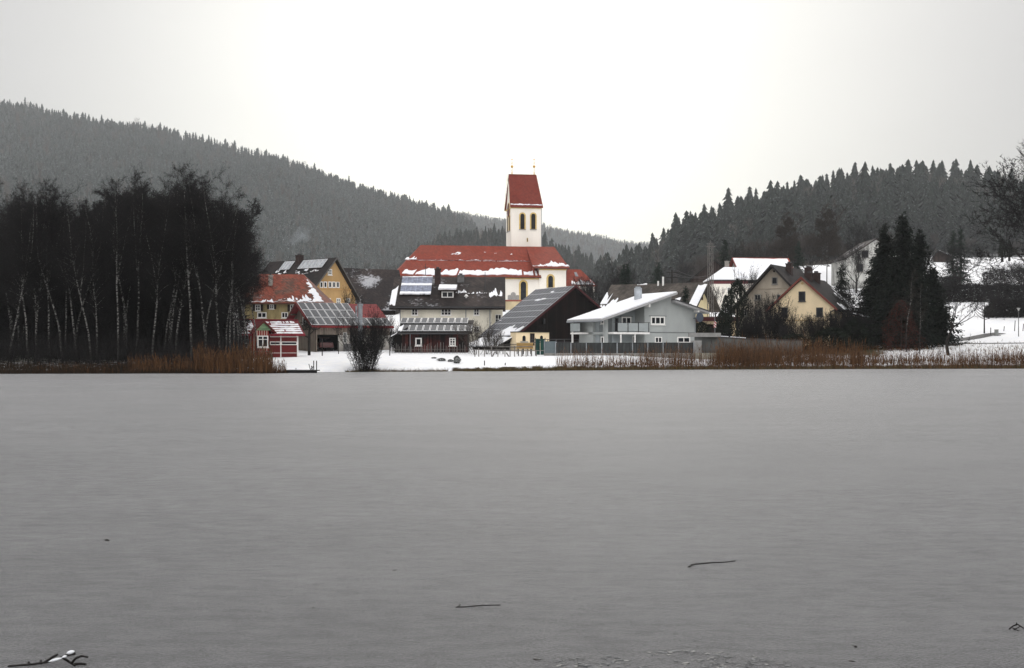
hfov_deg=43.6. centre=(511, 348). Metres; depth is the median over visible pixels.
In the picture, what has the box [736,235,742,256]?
spruce tree
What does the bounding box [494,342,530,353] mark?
rail fence
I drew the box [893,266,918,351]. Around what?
birch tree
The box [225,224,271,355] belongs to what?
birch tree
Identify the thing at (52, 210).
birch tree
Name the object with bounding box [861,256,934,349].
spruce tree
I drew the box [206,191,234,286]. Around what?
birch tree
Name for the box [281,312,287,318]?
window
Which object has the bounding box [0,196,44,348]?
birch tree
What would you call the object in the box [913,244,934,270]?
bare tree
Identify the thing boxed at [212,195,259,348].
birch tree
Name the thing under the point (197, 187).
birch tree
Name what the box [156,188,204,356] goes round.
birch tree
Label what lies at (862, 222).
spruce tree
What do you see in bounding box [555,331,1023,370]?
reed bed
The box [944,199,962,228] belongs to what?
spruce tree
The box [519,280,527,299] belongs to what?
window
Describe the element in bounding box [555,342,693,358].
panel fence
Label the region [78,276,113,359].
alder tree
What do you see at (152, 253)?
birch tree
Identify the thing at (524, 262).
church
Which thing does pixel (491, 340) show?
garden bush
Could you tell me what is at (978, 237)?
spruce tree
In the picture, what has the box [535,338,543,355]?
garden gate
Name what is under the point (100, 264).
birch tree
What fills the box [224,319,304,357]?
lake hut
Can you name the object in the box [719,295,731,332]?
evergreen tree
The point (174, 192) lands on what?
birch tree
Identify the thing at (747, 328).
garden bush
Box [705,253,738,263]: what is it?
bare tree
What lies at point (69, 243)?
birch tree
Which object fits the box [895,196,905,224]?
spruce tree
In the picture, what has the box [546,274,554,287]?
window
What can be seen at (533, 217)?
window
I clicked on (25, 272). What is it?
birch tree
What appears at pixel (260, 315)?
window
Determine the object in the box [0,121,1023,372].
ground
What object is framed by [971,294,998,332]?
young tree
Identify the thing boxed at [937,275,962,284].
hedge
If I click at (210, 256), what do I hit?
birch tree
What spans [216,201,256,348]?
birch tree
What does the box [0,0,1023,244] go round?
sky
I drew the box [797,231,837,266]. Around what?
bare tree
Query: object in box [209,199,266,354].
birch tree
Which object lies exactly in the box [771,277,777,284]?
window
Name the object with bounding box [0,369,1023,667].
lake ice
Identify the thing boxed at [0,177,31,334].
birch tree
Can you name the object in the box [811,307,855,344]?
garden bush
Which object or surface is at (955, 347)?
meadow weeds
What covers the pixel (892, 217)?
spruce tree
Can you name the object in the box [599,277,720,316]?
gabled house
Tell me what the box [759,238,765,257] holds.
spruce tree
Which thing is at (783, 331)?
garden bush
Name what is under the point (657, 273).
spruce tree
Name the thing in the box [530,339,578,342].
wire fence
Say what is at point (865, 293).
spruce tree
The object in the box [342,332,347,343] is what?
window
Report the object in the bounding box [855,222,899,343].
spruce tree
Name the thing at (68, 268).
birch tree
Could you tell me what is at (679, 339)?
window
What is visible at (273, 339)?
door
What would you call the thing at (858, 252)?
bare tree
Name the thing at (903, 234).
spruce tree
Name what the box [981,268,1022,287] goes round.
hedge
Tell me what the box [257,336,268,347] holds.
window
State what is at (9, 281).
birch tree
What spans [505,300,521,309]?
churchyard wall
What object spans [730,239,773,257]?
bare tree
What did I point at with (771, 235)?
spruce tree
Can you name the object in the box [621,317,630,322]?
window
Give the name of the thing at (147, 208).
birch tree
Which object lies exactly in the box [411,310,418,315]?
window
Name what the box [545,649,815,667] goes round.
rough ice
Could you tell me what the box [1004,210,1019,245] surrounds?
spruce tree
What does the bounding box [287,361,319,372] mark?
pier
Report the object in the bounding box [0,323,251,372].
undergrowth
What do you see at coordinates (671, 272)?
power pole
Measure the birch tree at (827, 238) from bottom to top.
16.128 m
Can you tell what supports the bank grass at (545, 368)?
on the ground at (330, 361)
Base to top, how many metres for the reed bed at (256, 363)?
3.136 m
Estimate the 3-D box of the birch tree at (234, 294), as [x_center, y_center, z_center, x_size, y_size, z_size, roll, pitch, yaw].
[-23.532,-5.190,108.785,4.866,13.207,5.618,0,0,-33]
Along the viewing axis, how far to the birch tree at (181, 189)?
128.66 m
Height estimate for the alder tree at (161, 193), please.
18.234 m
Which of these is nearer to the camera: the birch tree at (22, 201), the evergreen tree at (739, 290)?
the birch tree at (22, 201)
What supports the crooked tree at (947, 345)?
on the ground at (330, 361)
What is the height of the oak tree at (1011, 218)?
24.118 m
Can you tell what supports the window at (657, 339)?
in the modern house at (640, 317)
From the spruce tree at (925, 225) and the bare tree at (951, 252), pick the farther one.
the spruce tree at (925, 225)
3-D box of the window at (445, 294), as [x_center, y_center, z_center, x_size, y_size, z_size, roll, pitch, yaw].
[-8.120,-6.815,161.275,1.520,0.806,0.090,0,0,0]
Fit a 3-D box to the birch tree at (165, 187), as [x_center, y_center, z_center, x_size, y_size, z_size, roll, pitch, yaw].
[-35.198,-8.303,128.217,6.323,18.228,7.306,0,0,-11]
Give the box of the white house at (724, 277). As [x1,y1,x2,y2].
[703,267,764,308]
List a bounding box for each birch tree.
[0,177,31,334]
[0,177,74,360]
[0,178,71,323]
[0,182,64,233]
[0,193,19,342]
[0,193,52,364]
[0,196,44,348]
[0,201,66,363]
[1,194,25,343]
[4,197,50,355]
[11,186,80,364]
[21,184,96,363]
[25,179,85,361]
[34,203,106,365]
[49,192,86,358]
[53,200,89,233]
[57,194,131,360]
[72,180,123,341]
[87,175,157,346]
[89,201,153,357]
[92,198,156,357]
[93,174,152,366]
[104,186,160,352]
[106,172,165,358]
[114,182,190,360]
[122,162,149,199]
[137,170,220,360]
[146,162,210,348]
[149,161,229,365]
[150,176,185,198]
[153,191,202,359]
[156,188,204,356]
[159,177,221,351]
[166,180,183,203]
[168,169,208,215]
[176,174,270,354]
[177,167,215,220]
[184,176,263,342]
[195,204,266,354]
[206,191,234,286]
[208,212,261,347]
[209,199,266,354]
[210,209,276,350]
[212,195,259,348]
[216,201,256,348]
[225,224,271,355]
[240,222,263,347]
[767,211,803,261]
[805,202,845,281]
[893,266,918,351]
[911,284,928,352]
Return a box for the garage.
[696,317,735,335]
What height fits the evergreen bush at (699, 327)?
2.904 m
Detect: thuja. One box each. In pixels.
[997,238,1005,261]
[1006,241,1011,260]
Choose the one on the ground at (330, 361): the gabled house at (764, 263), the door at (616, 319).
the gabled house at (764, 263)
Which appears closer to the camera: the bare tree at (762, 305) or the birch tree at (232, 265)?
the birch tree at (232, 265)
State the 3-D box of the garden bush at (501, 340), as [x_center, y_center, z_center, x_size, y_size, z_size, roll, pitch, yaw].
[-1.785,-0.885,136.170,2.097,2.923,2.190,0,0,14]
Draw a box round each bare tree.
[341,287,365,303]
[594,277,612,302]
[596,262,640,286]
[606,265,636,284]
[650,268,670,282]
[666,264,698,282]
[671,257,695,282]
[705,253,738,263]
[712,286,727,316]
[728,241,760,260]
[729,244,772,257]
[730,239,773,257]
[732,265,759,295]
[751,244,782,257]
[755,295,769,324]
[779,239,812,263]
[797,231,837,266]
[797,234,814,265]
[802,244,828,272]
[831,238,872,292]
[832,278,864,312]
[839,215,893,248]
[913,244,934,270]
[928,242,994,280]
[956,237,977,256]
[971,260,1023,286]
[974,286,1007,318]
[1004,258,1023,284]
[1013,240,1022,252]
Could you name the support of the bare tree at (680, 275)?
on the ground at (330, 361)
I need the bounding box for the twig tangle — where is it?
[1009,622,1023,630]
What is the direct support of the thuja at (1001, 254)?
on the ground at (330, 361)
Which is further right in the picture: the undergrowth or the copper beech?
the copper beech
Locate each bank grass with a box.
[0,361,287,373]
[345,364,1022,371]
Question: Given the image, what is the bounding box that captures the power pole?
[666,270,677,282]
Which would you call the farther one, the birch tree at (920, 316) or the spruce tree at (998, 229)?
the spruce tree at (998, 229)
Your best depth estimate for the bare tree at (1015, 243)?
552.37 m
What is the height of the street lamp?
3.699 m
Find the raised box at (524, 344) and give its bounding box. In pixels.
[516,343,532,355]
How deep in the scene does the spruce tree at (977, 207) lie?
572.71 m
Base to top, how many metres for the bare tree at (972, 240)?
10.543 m
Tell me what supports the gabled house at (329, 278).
on the ground at (330, 361)
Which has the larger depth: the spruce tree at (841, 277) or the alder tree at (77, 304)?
the spruce tree at (841, 277)
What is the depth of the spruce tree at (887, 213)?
541.02 m
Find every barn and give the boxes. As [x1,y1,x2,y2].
[286,302,393,351]
[344,268,399,314]
[469,285,601,350]
[686,260,729,282]
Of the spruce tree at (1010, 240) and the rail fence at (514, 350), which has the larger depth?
the spruce tree at (1010, 240)
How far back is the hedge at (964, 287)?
204.50 m
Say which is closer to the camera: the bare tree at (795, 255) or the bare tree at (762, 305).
the bare tree at (762, 305)
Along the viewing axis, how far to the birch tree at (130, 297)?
113.95 m
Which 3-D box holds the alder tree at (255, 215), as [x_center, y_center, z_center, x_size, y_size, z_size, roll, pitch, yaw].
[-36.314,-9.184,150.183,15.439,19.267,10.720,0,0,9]
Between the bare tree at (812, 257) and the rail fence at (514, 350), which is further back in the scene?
the bare tree at (812, 257)
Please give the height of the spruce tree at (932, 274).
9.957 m
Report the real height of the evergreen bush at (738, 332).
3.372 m
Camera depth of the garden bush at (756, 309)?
147.16 m
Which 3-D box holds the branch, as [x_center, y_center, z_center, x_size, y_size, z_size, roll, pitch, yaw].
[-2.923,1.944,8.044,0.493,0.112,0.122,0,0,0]
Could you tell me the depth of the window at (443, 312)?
159.96 m
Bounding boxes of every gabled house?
[261,254,359,303]
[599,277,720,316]
[729,258,789,286]
[731,262,811,335]
[766,271,866,345]
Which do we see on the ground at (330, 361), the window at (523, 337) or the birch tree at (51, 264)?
the birch tree at (51, 264)
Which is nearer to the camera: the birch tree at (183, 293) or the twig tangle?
the twig tangle
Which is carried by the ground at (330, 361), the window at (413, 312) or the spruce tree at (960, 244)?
the spruce tree at (960, 244)
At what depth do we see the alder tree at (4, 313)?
145.41 m
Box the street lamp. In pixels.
[1017,308,1019,336]
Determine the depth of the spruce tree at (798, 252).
249.89 m
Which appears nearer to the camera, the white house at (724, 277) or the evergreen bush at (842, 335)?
the evergreen bush at (842, 335)
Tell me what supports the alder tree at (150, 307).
on the ground at (330, 361)
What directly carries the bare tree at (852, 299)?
on the ground at (330, 361)
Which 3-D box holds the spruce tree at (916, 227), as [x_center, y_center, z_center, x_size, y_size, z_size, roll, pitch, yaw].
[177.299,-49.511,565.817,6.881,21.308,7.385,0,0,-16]
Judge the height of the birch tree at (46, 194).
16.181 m
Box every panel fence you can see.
[544,340,556,355]
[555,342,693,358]
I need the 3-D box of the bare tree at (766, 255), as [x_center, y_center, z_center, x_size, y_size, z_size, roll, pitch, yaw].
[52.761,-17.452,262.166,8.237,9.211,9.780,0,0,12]
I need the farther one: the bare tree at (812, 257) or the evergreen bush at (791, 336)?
the bare tree at (812, 257)
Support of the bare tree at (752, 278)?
on the ground at (330, 361)
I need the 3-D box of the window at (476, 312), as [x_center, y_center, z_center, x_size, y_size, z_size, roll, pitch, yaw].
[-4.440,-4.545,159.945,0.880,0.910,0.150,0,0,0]
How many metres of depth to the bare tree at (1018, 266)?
220.53 m
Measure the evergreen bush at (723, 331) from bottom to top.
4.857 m
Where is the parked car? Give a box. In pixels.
[317,338,333,350]
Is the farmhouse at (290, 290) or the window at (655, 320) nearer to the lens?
the window at (655, 320)
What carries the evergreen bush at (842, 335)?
on the ground at (330, 361)
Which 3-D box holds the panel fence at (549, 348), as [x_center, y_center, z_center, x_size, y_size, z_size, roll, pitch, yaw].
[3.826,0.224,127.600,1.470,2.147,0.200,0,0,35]
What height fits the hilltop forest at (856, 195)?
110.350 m
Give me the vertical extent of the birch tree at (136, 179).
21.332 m
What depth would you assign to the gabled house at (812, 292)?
147.98 m
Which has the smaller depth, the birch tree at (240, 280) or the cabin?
the birch tree at (240, 280)
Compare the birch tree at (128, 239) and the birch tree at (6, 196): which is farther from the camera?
the birch tree at (6, 196)
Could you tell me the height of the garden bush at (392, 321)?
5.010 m
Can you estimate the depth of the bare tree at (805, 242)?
458.42 m
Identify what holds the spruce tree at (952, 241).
on the ground at (330, 361)
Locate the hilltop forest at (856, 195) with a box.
[590,159,1023,304]
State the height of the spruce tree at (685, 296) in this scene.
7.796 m
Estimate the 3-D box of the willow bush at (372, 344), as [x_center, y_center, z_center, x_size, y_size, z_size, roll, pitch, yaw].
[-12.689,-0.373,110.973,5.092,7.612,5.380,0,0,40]
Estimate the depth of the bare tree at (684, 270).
301.69 m
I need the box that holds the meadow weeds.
[873,339,1018,355]
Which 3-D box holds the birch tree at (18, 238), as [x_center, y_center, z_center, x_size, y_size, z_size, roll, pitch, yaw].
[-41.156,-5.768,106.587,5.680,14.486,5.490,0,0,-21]
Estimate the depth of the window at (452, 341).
137.93 m
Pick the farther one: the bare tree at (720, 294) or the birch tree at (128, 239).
the bare tree at (720, 294)
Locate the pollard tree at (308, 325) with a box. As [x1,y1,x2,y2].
[300,314,319,354]
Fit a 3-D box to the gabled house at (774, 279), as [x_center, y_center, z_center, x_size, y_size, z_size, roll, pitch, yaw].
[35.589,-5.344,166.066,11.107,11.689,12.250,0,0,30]
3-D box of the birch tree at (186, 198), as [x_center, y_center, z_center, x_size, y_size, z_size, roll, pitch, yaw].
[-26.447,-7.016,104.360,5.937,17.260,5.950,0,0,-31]
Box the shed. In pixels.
[391,318,473,352]
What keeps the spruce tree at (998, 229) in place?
on the ground at (330, 361)
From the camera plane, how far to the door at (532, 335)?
142.43 m
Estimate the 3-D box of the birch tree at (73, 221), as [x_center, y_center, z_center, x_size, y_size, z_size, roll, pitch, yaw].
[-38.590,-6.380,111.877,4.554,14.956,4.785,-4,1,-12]
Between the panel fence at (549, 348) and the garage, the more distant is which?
the garage
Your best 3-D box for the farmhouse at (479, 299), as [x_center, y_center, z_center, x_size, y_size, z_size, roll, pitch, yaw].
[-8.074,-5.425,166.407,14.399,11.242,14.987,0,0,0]
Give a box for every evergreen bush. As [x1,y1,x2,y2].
[453,356,460,362]
[696,322,710,332]
[714,310,729,336]
[734,324,761,338]
[779,333,816,351]
[810,326,858,351]
[835,317,874,349]
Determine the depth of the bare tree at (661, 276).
350.55 m
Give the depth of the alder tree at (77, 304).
118.38 m
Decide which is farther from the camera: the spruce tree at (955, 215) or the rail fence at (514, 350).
the spruce tree at (955, 215)
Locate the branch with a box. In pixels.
[8,650,88,666]
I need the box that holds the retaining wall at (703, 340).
[688,333,801,359]
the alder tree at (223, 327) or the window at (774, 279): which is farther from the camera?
the window at (774, 279)
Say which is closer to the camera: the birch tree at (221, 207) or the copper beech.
the birch tree at (221, 207)
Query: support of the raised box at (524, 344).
on the ground at (330, 361)
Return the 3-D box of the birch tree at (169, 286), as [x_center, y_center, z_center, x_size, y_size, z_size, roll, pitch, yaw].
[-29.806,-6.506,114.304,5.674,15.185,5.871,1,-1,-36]
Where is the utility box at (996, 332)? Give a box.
[994,329,1000,335]
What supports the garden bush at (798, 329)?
on the ground at (330, 361)
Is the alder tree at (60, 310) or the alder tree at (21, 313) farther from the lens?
the alder tree at (21, 313)
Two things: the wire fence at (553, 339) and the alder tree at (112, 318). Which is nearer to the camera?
the alder tree at (112, 318)
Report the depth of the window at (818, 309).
146.82 m
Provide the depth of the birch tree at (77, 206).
127.51 m
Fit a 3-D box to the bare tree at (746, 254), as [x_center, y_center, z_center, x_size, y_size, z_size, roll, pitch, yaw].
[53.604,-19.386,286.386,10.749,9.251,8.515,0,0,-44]
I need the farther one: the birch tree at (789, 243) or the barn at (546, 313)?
the birch tree at (789, 243)
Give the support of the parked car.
on the ground at (330, 361)
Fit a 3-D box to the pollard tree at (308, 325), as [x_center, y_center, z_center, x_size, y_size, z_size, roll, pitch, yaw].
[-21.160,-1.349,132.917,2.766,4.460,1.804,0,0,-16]
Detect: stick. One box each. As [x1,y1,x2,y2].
[456,604,499,607]
[688,560,735,566]
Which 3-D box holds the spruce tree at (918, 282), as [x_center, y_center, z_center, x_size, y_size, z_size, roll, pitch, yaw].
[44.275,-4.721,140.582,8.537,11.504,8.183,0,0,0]
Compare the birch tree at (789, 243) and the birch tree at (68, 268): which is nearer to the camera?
the birch tree at (68, 268)
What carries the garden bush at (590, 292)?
on the ground at (330, 361)
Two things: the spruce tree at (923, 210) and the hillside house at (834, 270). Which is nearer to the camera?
the hillside house at (834, 270)
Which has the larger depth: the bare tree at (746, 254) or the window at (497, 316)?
the bare tree at (746, 254)
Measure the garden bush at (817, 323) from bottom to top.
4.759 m
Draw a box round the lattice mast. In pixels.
[705,239,714,316]
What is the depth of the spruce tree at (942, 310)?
144.67 m
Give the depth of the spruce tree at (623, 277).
211.88 m
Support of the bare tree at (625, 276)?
on the ground at (330, 361)
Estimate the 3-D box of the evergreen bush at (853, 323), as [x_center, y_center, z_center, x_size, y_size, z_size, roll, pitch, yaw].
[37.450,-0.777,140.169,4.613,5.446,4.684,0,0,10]
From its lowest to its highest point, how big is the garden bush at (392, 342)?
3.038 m
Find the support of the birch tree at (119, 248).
on the ground at (330, 361)
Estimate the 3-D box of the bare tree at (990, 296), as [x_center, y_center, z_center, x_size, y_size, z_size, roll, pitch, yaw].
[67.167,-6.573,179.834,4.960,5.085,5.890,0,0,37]
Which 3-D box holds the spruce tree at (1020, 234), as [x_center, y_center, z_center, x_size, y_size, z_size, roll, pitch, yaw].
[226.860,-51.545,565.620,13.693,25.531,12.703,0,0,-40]
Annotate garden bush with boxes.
[376,310,399,334]
[380,326,398,350]
[449,318,492,354]
[478,323,504,353]
[487,328,503,352]
[569,275,619,304]
[729,317,776,338]
[738,292,797,338]
[750,305,801,338]
[771,323,803,339]
[782,322,805,339]
[791,311,832,348]
[795,310,839,345]
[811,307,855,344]
[827,300,868,344]
[846,310,882,347]
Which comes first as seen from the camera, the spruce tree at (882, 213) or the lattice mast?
the lattice mast
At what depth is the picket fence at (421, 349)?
135.58 m
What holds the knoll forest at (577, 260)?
on the ground at (330, 361)
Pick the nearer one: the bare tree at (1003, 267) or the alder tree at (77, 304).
the alder tree at (77, 304)
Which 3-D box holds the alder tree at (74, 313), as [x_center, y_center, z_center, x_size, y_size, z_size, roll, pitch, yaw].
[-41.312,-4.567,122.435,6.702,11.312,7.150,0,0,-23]
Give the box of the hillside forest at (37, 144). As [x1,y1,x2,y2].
[0,98,475,273]
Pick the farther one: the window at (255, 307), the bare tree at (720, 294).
the bare tree at (720, 294)
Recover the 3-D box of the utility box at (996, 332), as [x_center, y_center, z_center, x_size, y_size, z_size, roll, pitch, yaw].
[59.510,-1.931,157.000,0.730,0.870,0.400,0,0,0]
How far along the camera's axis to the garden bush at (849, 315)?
141.73 m
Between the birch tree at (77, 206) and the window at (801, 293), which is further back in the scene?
the window at (801, 293)
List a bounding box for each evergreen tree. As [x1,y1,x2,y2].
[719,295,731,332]
[725,277,751,336]
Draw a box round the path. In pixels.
[954,333,1005,340]
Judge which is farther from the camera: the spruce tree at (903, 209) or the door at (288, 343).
the spruce tree at (903, 209)
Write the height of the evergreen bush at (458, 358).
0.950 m
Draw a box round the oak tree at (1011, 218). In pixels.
[956,143,1023,319]
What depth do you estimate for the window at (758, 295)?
162.44 m
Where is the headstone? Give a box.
[511,292,515,299]
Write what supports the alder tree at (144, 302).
on the ground at (330, 361)
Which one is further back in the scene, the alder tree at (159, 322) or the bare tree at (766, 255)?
the bare tree at (766, 255)
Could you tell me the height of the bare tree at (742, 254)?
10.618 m
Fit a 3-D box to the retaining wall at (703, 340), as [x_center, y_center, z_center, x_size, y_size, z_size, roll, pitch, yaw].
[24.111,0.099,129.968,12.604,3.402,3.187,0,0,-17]
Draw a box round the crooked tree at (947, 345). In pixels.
[938,276,997,355]
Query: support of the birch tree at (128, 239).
on the ground at (330, 361)
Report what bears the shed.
on the ground at (330, 361)
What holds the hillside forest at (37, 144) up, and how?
on the ground at (330, 361)
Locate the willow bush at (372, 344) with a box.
[331,301,393,371]
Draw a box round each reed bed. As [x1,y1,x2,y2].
[42,339,286,373]
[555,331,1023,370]
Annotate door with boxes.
[270,336,279,356]
[281,336,296,356]
[530,333,534,345]
[615,318,618,330]
[708,324,718,332]
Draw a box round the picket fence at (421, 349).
[396,342,470,353]
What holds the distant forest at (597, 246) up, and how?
on the ground at (330, 361)
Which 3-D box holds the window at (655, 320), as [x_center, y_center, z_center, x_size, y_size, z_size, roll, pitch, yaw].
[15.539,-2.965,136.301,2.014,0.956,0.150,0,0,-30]
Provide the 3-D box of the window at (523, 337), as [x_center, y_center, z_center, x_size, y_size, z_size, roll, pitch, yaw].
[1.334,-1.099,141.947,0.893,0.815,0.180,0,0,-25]
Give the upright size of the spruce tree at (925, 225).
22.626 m
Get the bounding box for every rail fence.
[472,346,543,356]
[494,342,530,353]
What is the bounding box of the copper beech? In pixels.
[881,300,925,350]
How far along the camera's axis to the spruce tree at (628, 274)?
211.84 m
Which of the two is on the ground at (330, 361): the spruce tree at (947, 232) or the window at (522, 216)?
the spruce tree at (947, 232)
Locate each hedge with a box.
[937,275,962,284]
[939,281,1023,301]
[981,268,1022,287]
[982,295,1023,317]
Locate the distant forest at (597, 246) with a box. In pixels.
[453,211,658,263]
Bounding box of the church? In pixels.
[397,159,594,299]
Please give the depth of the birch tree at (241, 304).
111.17 m
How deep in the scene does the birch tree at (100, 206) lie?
111.14 m
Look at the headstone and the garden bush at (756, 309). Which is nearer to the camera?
the garden bush at (756, 309)
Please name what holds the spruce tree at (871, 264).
on the ground at (330, 361)
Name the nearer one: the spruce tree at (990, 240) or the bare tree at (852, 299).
the bare tree at (852, 299)
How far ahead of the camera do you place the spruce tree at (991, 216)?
575.04 m
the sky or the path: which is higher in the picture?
the sky
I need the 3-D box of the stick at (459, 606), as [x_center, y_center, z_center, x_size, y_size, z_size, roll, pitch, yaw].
[-0.264,1.990,9.936,0.357,0.025,0.032,0,0,-16]
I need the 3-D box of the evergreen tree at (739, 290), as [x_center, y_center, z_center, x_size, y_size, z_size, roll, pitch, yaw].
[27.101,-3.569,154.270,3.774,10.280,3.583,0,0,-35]
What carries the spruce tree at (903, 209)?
on the ground at (330, 361)
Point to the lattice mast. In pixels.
(709, 274)
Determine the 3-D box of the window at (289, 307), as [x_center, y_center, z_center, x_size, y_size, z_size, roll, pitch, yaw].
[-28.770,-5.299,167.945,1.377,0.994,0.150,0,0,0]
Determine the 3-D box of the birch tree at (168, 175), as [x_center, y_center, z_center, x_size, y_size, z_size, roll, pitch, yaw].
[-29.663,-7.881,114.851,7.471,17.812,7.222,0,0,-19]
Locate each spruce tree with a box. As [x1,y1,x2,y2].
[618,264,627,284]
[623,263,632,283]
[651,262,664,283]
[681,286,689,302]
[716,240,731,266]
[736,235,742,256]
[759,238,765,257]
[766,225,776,257]
[793,241,805,271]
[801,228,816,263]
[832,265,851,299]
[854,273,877,335]
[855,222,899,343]
[856,245,881,305]
[860,215,868,239]
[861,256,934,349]
[865,211,941,346]
[876,254,954,347]
[878,208,884,231]
[879,203,897,243]
[890,205,896,231]
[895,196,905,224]
[896,203,914,245]
[905,199,918,251]
[912,213,917,233]
[912,229,958,341]
[919,200,927,233]
[920,211,932,250]
[923,266,966,344]
[927,301,962,345]
[935,203,958,252]
[939,230,966,284]
[941,206,972,252]
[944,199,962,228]
[947,227,973,283]
[959,206,977,251]
[968,201,992,254]
[969,202,987,252]
[980,216,997,257]
[985,206,1013,253]
[988,201,995,235]
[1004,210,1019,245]
[1012,209,1022,239]
[1015,221,1023,250]
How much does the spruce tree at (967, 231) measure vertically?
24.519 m
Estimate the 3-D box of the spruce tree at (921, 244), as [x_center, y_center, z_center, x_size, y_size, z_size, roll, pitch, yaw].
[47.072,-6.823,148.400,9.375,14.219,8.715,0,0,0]
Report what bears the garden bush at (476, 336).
on the ground at (330, 361)
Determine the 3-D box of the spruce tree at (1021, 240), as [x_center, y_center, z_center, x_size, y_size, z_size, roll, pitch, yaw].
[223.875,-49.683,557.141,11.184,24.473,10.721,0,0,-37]
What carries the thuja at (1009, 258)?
on the ground at (330, 361)
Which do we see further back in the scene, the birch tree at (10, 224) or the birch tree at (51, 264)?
the birch tree at (10, 224)
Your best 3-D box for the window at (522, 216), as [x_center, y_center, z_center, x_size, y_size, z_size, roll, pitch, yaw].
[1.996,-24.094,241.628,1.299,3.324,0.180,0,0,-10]
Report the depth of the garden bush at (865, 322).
140.47 m
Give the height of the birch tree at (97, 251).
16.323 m
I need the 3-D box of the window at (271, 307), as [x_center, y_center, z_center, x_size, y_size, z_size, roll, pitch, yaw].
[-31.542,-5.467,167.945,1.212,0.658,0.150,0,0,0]
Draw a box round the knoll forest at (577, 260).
[332,223,595,277]
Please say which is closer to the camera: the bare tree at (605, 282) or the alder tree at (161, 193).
the alder tree at (161, 193)
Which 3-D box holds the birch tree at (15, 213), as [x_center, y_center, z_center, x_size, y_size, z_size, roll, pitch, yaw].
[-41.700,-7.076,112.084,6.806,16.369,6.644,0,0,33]
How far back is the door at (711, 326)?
165.00 m
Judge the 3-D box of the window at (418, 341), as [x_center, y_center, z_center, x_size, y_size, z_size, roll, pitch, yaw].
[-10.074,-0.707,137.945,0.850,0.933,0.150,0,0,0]
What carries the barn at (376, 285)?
on the ground at (330, 361)
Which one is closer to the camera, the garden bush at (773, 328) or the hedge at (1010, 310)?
the garden bush at (773, 328)
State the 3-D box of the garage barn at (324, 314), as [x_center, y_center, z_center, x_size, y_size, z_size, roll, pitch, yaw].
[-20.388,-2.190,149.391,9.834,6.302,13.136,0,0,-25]
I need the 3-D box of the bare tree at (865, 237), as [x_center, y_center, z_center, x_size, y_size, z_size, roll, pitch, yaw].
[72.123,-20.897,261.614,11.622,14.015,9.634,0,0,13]
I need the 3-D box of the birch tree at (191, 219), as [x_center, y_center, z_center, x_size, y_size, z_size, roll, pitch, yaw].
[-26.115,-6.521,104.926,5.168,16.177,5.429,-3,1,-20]
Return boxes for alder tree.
[0,208,106,356]
[0,225,70,352]
[1,293,20,335]
[2,239,25,342]
[42,227,149,357]
[46,256,89,356]
[70,182,176,348]
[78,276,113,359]
[88,258,146,359]
[90,274,151,341]
[119,188,205,209]
[127,190,187,355]
[159,217,228,353]
[181,188,264,332]
[192,251,260,348]
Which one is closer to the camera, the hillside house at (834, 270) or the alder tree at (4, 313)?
the alder tree at (4, 313)
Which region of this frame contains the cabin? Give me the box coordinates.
[931,250,954,261]
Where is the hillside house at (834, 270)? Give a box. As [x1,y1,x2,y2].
[830,238,895,288]
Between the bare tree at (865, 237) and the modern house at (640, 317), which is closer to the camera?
the modern house at (640, 317)
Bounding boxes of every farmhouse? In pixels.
[240,273,333,318]
[389,264,505,341]
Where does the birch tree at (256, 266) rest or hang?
on the ground at (330, 361)
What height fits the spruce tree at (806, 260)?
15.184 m
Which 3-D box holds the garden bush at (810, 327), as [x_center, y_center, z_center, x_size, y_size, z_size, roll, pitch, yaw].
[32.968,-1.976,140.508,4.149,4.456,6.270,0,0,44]
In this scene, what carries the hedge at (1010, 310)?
on the ground at (330, 361)
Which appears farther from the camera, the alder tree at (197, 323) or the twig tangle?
the alder tree at (197, 323)
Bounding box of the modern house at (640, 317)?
[566,287,709,342]
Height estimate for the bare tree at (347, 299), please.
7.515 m
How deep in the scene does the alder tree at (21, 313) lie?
131.95 m
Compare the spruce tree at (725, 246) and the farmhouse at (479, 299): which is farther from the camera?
the spruce tree at (725, 246)
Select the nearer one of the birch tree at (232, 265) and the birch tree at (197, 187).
the birch tree at (232, 265)
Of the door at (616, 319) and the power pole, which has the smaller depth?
the door at (616, 319)
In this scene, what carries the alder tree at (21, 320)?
on the ground at (330, 361)
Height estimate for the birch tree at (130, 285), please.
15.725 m
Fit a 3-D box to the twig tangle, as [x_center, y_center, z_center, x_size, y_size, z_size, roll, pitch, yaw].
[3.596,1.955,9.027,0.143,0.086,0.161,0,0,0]
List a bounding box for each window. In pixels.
[253,305,262,310]
[256,312,266,318]
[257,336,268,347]
[267,305,275,309]
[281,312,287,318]
[287,305,293,311]
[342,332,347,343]
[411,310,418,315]
[415,338,421,345]
[440,310,451,315]
[442,291,453,297]
[449,338,455,345]
[473,310,479,315]
[495,314,500,321]
[519,212,525,229]
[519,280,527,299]
[520,335,527,341]
[530,212,536,229]
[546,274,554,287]
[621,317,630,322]
[651,316,664,324]
[655,337,661,342]
[677,337,689,341]
[754,294,761,300]
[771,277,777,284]
[798,291,805,301]
[816,307,822,316]
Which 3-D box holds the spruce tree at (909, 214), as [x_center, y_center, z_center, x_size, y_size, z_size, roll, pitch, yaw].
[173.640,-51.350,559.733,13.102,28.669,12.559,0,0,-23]
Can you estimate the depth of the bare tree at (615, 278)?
219.54 m
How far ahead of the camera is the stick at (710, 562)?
11.92 m

